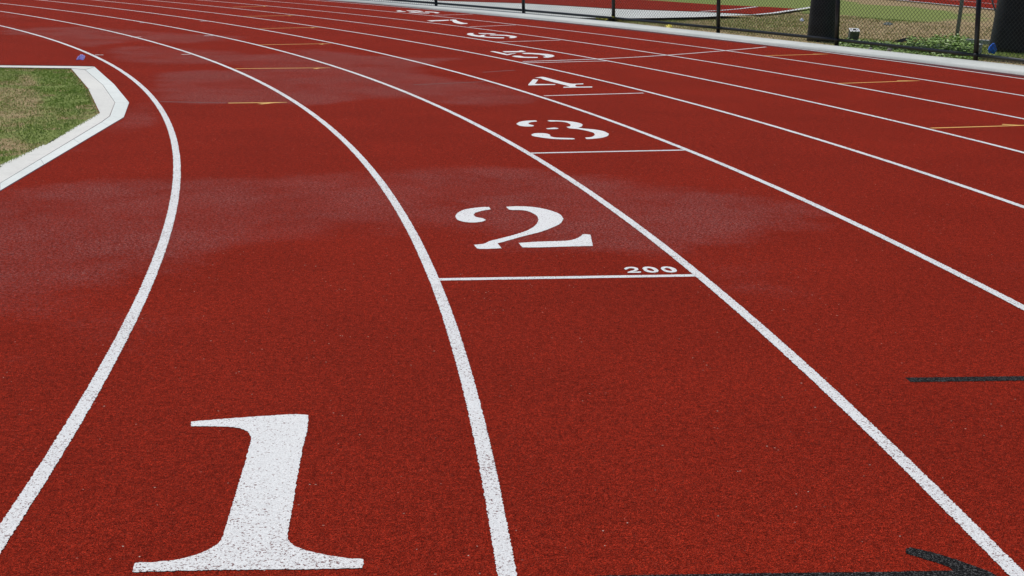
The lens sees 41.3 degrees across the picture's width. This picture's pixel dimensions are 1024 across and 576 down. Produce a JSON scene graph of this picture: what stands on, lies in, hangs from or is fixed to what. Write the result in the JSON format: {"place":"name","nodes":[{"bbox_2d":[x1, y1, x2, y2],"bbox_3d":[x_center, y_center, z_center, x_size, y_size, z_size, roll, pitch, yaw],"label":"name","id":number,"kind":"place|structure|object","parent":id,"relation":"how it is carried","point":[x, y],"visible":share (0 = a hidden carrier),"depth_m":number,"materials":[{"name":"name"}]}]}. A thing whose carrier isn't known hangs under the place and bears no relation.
{"place":"outdoors","nodes":[
{"label":"outdoors","id":0,"kind":"place"},
{"bbox_2d":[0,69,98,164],"bbox_3d":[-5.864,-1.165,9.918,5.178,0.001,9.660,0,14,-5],"label":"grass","id":1,"kind":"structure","parent":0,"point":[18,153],"depth_m":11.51,"materials":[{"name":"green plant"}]},
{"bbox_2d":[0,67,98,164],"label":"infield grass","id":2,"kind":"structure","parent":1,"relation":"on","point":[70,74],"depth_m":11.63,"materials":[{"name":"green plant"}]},
{"bbox_2d":[0,0,1023,575],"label":"running track","id":3,"kind":"structure","parent":0,"point":[652,426],"depth_m":5.66,"materials":[{"name":"red rubber"}]},
{"bbox_2d":[11,65,92,66],"bbox_3d":[-6.010,-2.464,14.986,2.737,0.001,0.140,0,14,-6],"label":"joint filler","id":4,"kind":"object","parent":3,"relation":"on","point":[41,65],"visible":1,"depth_m":15.10,"materials":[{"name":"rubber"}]},
{"bbox_2d":[76,54,84,59],"bbox_3d":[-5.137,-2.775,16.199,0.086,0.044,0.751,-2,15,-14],"label":"plastic bag","id":5,"kind":"object","parent":3,"relation":"on","point":[81,57],"visible":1,"depth_m":15.99,"materials":[{"name":"purple plastic"}]},
{"bbox_2d":[0,25,180,552],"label":"lane line","id":6,"kind":"object","parent":3,"relation":"on","point":[12,519],"visible":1,"depth_m":4.67,"materials":[{"name":"white paint"}]},
{"bbox_2d":[160,101,220,102],"bbox_3d":[-2.844,-1.656,12.099,0.588,0.001,0.053,1,14,-1],"label":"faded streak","id":7,"kind":"object","parent":3,"relation":"on","point":[194,102],"visible":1,"depth_m":12.11,"materials":[{"name":"red paint"}]},
{"bbox_2d":[132,414,363,571],"bbox_3d":[-0.669,0.529,3.712,0.544,0.001,1.088,0,14,-5],"label":"lane number","id":8,"kind":"object","parent":3,"relation":"on","point":[255,535],"visible":1,"depth_m":3.51,"materials":[{"name":"white paint"}]},
{"bbox_2d":[1,11,516,575],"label":"lane line","id":9,"kind":"object","parent":3,"relation":"on","point":[499,535],"visible":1,"depth_m":4.50,"materials":[{"name":"white paint"}]},
{"bbox_2d":[250,102,283,103],"bbox_3d":[-2.264,-1.649,12.119,0.526,0.001,0.142,-3,15,-15],"label":"exchange mark","id":10,"kind":"object","parent":3,"relation":"on","point":[266,102],"visible":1,"depth_m":12.19,"materials":[{"name":"yellow paint"}]},
{"bbox_2d":[235,68,317,68],"bbox_3d":[-2.585,-2.486,15.371,1.078,0.001,0.137,-3,15,-18],"label":"exchange mark","id":11,"kind":"object","parent":3,"relation":"on","point":[257,68],"visible":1,"depth_m":15.29,"materials":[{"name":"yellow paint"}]},
{"bbox_2d":[398,10,438,12],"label":"lane number","id":12,"kind":"object","parent":3,"relation":"on","point":[414,12],"visible":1,"depth_m":28.10,"materials":[{"name":"white paint"}]},
{"bbox_2d":[427,20,467,23],"bbox_3d":[-1.200,-4.885,24.888,0.619,0.001,1.388,-2,15,-14],"label":"lane number","id":13,"kind":"object","parent":3,"relation":"on","point":[456,21],"visible":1,"depth_m":25.14,"materials":[{"name":"white paint"}]},
{"bbox_2d":[414,81,483,84],"bbox_3d":[-0.655,-2.142,14.186,0.866,0.001,0.053,-8,17,-33],"label":"exchange mark","id":14,"kind":"object","parent":3,"relation":"on","point":[445,83],"visible":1,"depth_m":14.14,"materials":[{"name":"orange paint"}]},
{"bbox_2d":[467,33,515,37],"bbox_3d":[-0.332,-3.999,21.490,0.687,0.001,1.196,-6,16,-25],"label":"lane number","id":15,"kind":"object","parent":3,"relation":"on","point":[471,34],"visible":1,"depth_m":21.42,"materials":[{"name":"white paint"}]},
{"bbox_2d":[1,3,1023,575],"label":"lane line","id":16,"kind":"object","parent":3,"relation":"on","point":[1009,565],"visible":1,"depth_m":4.58,"materials":[{"name":"white paint"}]},
{"bbox_2d":[491,50,553,57],"bbox_3d":[0.177,-3.114,18.063,0.643,0.001,1.162,-5,16,-23],"label":"lane number","id":17,"kind":"object","parent":3,"relation":"on","point":[547,55],"visible":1,"depth_m":18.07,"materials":[{"name":"white paint"}]},
{"bbox_2d":[455,206,592,248],"bbox_3d":[0.032,-0.328,7.131,0.639,0.001,1.054,-2,15,-12],"label":"lane number","id":18,"kind":"object","parent":3,"relation":"on","point":[548,219],"visible":1,"depth_m":7.10,"materials":[{"name":"white paint"}]},
{"bbox_2d":[43,0,1023,309],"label":"lane line","id":19,"kind":"object","parent":3,"relation":"on","point":[971,280],"visible":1,"depth_m":7.98,"materials":[{"name":"white paint"}]},
{"bbox_2d":[528,77,591,87],"bbox_3d":[0.470,-2.204,14.520,0.665,0.001,1.131,0,14,-5],"label":"lane number","id":20,"kind":"object","parent":3,"relation":"on","point":[534,81],"visible":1,"depth_m":14.40,"materials":[{"name":"white paint"}]},
{"bbox_2d":[98,0,1023,207],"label":"lane line","id":21,"kind":"object","parent":3,"relation":"on","point":[970,188],"visible":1,"depth_m":11.01,"materials":[{"name":"white paint"}]},
{"bbox_2d":[517,120,608,138],"bbox_3d":[0.404,-1.270,10.852,0.632,0.001,1.126,-1,15,-10],"label":"lane number","id":22,"kind":"object","parent":3,"relation":"on","point":[597,133],"visible":1,"depth_m":10.82,"materials":[{"name":"white paint"}]},
{"bbox_2d":[439,274,694,280],"bbox_3d":[0.257,-0.048,6.053,1.179,0.001,0.045,-1,14,-9],"label":"start line","id":23,"kind":"object","parent":3,"relation":"on","point":[607,276],"visible":1,"depth_m":6.06,"materials":[{"name":"white paint"}]},
{"bbox_2d":[152,0,1023,152],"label":"lane line","id":24,"kind":"object","parent":3,"relation":"on","point":[730,84],"visible":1,"depth_m":13.68,"materials":[{"name":"white paint"}]},
{"bbox_2d":[544,93,632,95],"bbox_3d":[0.818,-1.916,13.425,1.108,0.001,0.045,-5,16,-23],"label":"start line","id":25,"kind":"object","parent":3,"relation":"on","point":[588,94],"visible":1,"depth_m":13.40,"materials":[{"name":"white paint"}]},
{"bbox_2d":[532,150,680,153],"bbox_3d":[0.691,-0.980,9.745,1.181,0.001,0.045,-3,15,-15],"label":"start line","id":26,"kind":"object","parent":3,"relation":"on","point":[606,151],"visible":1,"depth_m":9.74,"materials":[{"name":"white paint"}]},
{"bbox_2d":[205,0,1023,118],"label":"lane line","id":27,"kind":"object","parent":3,"relation":"on","point":[720,63],"visible":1,"depth_m":16.40,"materials":[{"name":"white paint"}]},
{"bbox_2d":[261,0,1023,95],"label":"lane line","id":28,"kind":"object","parent":3,"relation":"on","point":[731,51],"visible":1,"depth_m":18.53,"materials":[{"name":"white paint"}]},
{"bbox_2d":[523,47,761,61],"bbox_3d":[2.057,-3.191,18.524,5.045,0.001,0.311,-12,19,-42],"label":"break line","id":29,"kind":"object","parent":3,"relation":"on","point":[647,56],"visible":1,"depth_m":18.10,"materials":[{"name":"white paint"}]},
{"bbox_2d":[624,266,676,272],"bbox_3d":[0.636,-0.085,6.227,0.240,0.001,0.123,0,14,-5],"label":"distance number","id":30,"kind":"object","parent":3,"relation":"on","point":[655,269],"visible":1,"depth_m":6.22,"materials":[{"name":"white paint"}]},
{"bbox_2d":[316,0,1022,78],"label":"lane line","id":31,"kind":"object","parent":3,"relation":"on","point":[756,43],"visible":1,"depth_m":19.78,"materials":[{"name":"white paint"}]},
{"bbox_2d":[324,0,1023,76],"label":"track edge","id":32,"kind":"object","parent":3,"relation":"on","point":[730,41],"visible":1,"depth_m":21.12,"materials":[{"name":"white concrete"}]},
{"bbox_2d":[597,547,996,575],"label":"black arrow","id":33,"kind":"object","parent":3,"relation":"on","point":[958,567],"visible":1,"depth_m":3.25,"materials":[{"name":"paint"}]},
{"bbox_2d":[839,80,904,83],"bbox_3d":[4.127,-2.331,15.331,1.183,0.001,0.116,-6,16,-27],"label":"exchange mark","id":34,"kind":"object","parent":3,"relation":"on","point":[888,81],"visible":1,"depth_m":15.38,"materials":[{"name":"yellow paint"}]},
{"bbox_2d":[906,376,1023,381],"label":"black bar","id":35,"kind":"object","parent":3,"relation":"on","point":[945,379],"visible":1,"depth_m":4.73,"materials":[{"name":"paint"}]},
{"bbox_2d":[938,124,1023,127],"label":"exchange mark","id":36,"kind":"object","parent":3,"relation":"on","point":[982,126],"visible":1,"depth_m":11.60,"materials":[{"name":"yellow paint"}]},
{"bbox_2d":[438,0,792,13],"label":"runway","id":37,"kind":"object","parent":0,"point":[695,8],"visible":0.62,"depth_m":33.22,"materials":[{"name":"red rubber"}]},
{"bbox_2d":[756,7,809,14],"bbox_3d":[6.595,-6.587,32.179,0.267,0.001,5.545,8,16,25],"label":"runway line","id":38,"kind":"object","parent":37,"relation":"on","point":[783,11],"visible":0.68,"depth_m":31.44,"materials":[{"name":"white paint"}]},
{"bbox_2d":[333,0,1023,74],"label":"concrete path","id":39,"kind":"structure","parent":0,"point":[989,66],"depth_m":21.56,"materials":[{"name":"grey concrete"}]},
{"bbox_2d":[461,0,1023,65],"bbox_3d":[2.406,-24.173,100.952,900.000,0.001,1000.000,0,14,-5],"label":"ground","id":40,"kind":"structure","parent":0,"point":[850,13],"depth_m":30.97,"materials":[{"name":"green plant"}]},
{"bbox_2d":[0,65,92,69],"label":"kerb","id":41,"kind":"structure","parent":40,"relation":"on","point":[60,67],"depth_m":14.86,"materials":[{"name":"concrete"}]},
{"bbox_2d":[0,68,114,182],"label":"kerb","id":42,"kind":"structure","parent":40,"relation":"on","point":[103,100],"depth_m":10.13,"materials":[{"name":"concrete"}]},
{"bbox_2d":[0,67,128,190],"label":"drain channel","id":43,"kind":"object","parent":40,"relation":"on","point":[120,107],"visible":0.75,"depth_m":10.31,"materials":[{"name":"white concrete"}]},
{"bbox_2d":[387,0,748,17],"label":"concrete apron","id":44,"kind":"object","parent":40,"relation":"on","point":[657,12],"visible":0.63,"depth_m":29.49,"materials":[{"name":"grey concrete"}]},
{"bbox_2d":[374,0,1023,64],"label":"chain link fence","id":45,"kind":"object","parent":40,"relation":"on","point":[976,54],"visible":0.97,"depth_m":21.03,"materials":[{"name":"black metal"}]},
{"bbox_2d":[618,11,1023,63],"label":"verge grass","id":46,"kind":"structure","parent":40,"relation":"on","point":[798,25],"depth_m":26.12,"materials":[{"name":"green plant"}]},
{"bbox_2d":[807,0,835,41],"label":"dark pole","id":47,"kind":"object","parent":40,"relation":"on","point":[823,10],"visible":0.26,"depth_m":22.06,"materials":[{"name":"black metal"}]},
{"bbox_2d":[848,28,859,39],"bbox_3d":[5.745,-4.266,22.802,0.165,0.196,0.180,1,14,0],"label":"utility box","id":48,"kind":"object","parent":40,"relation":"on","point":[854,32],"visible":0.7,"depth_m":22.75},
{"bbox_2d":[895,36,916,41],"bbox_3d":[6.498,-4.102,22.402,0.397,0.104,0.064,-1,15,-11],"label":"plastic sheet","id":49,"kind":"object","parent":40,"relation":"on","point":[900,40],"visible":0.52,"depth_m":22.40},
{"bbox_2d":[839,38,980,59],"bbox_3d":[5.790,-3.633,20.584,1.405,0.078,3.726,-1,14,-9],"label":"ground cover","id":50,"kind":"object","parent":40,"relation":"on","point":[901,51],"visible":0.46,"depth_m":20.54,"materials":[{"name":"green plant"}]},
{"bbox_2d":[905,33,982,54],"bbox_3d":[6.850,-3.896,21.564,1.187,0.153,3.989,5,15,15],"label":"leafy ground cover","id":51,"kind":"object","parent":40,"relation":"on","point":[936,42],"visible":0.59,"depth_m":21.24,"materials":[{"name":"green plant"}]},
{"bbox_2d":[910,0,996,8],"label":"runway","id":52,"kind":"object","parent":40,"relation":"on","point":[965,3],"visible":0.5,"depth_m":39.60,"materials":[{"name":"red rubber"}]},
{"bbox_2d":[955,0,963,36],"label":"grey post","id":53,"kind":"object","parent":40,"relation":"on","point":[959,15],"depth_m":23.30,"materials":[{"name":"metal"}]},
{"bbox_2d":[965,39,989,44],"bbox_3d":[7.505,-3.941,21.727,0.480,0.070,0.090,14,19,41],"label":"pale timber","id":54,"kind":"object","parent":40,"relation":"on","point":[981,41],"visible":0.3,"depth_m":21.67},
{"bbox_2d":[988,43,996,53],"bbox_3d":[7.049,-3.511,19.890,0.132,0.156,0.070,0,14,-5],"label":"plastic bag","id":55,"kind":"object","parent":40,"relation":"on","point":[992,47],"visible":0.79,"depth_m":19.88,"materials":[{"name":"blue plastic"}]},
{"bbox_2d":[988,0,1023,53],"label":"dark pole","id":56,"kind":"object","parent":40,"relation":"on","point":[998,6],"visible":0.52,"depth_m":20.54,"materials":[{"name":"black metal"}]}
]}

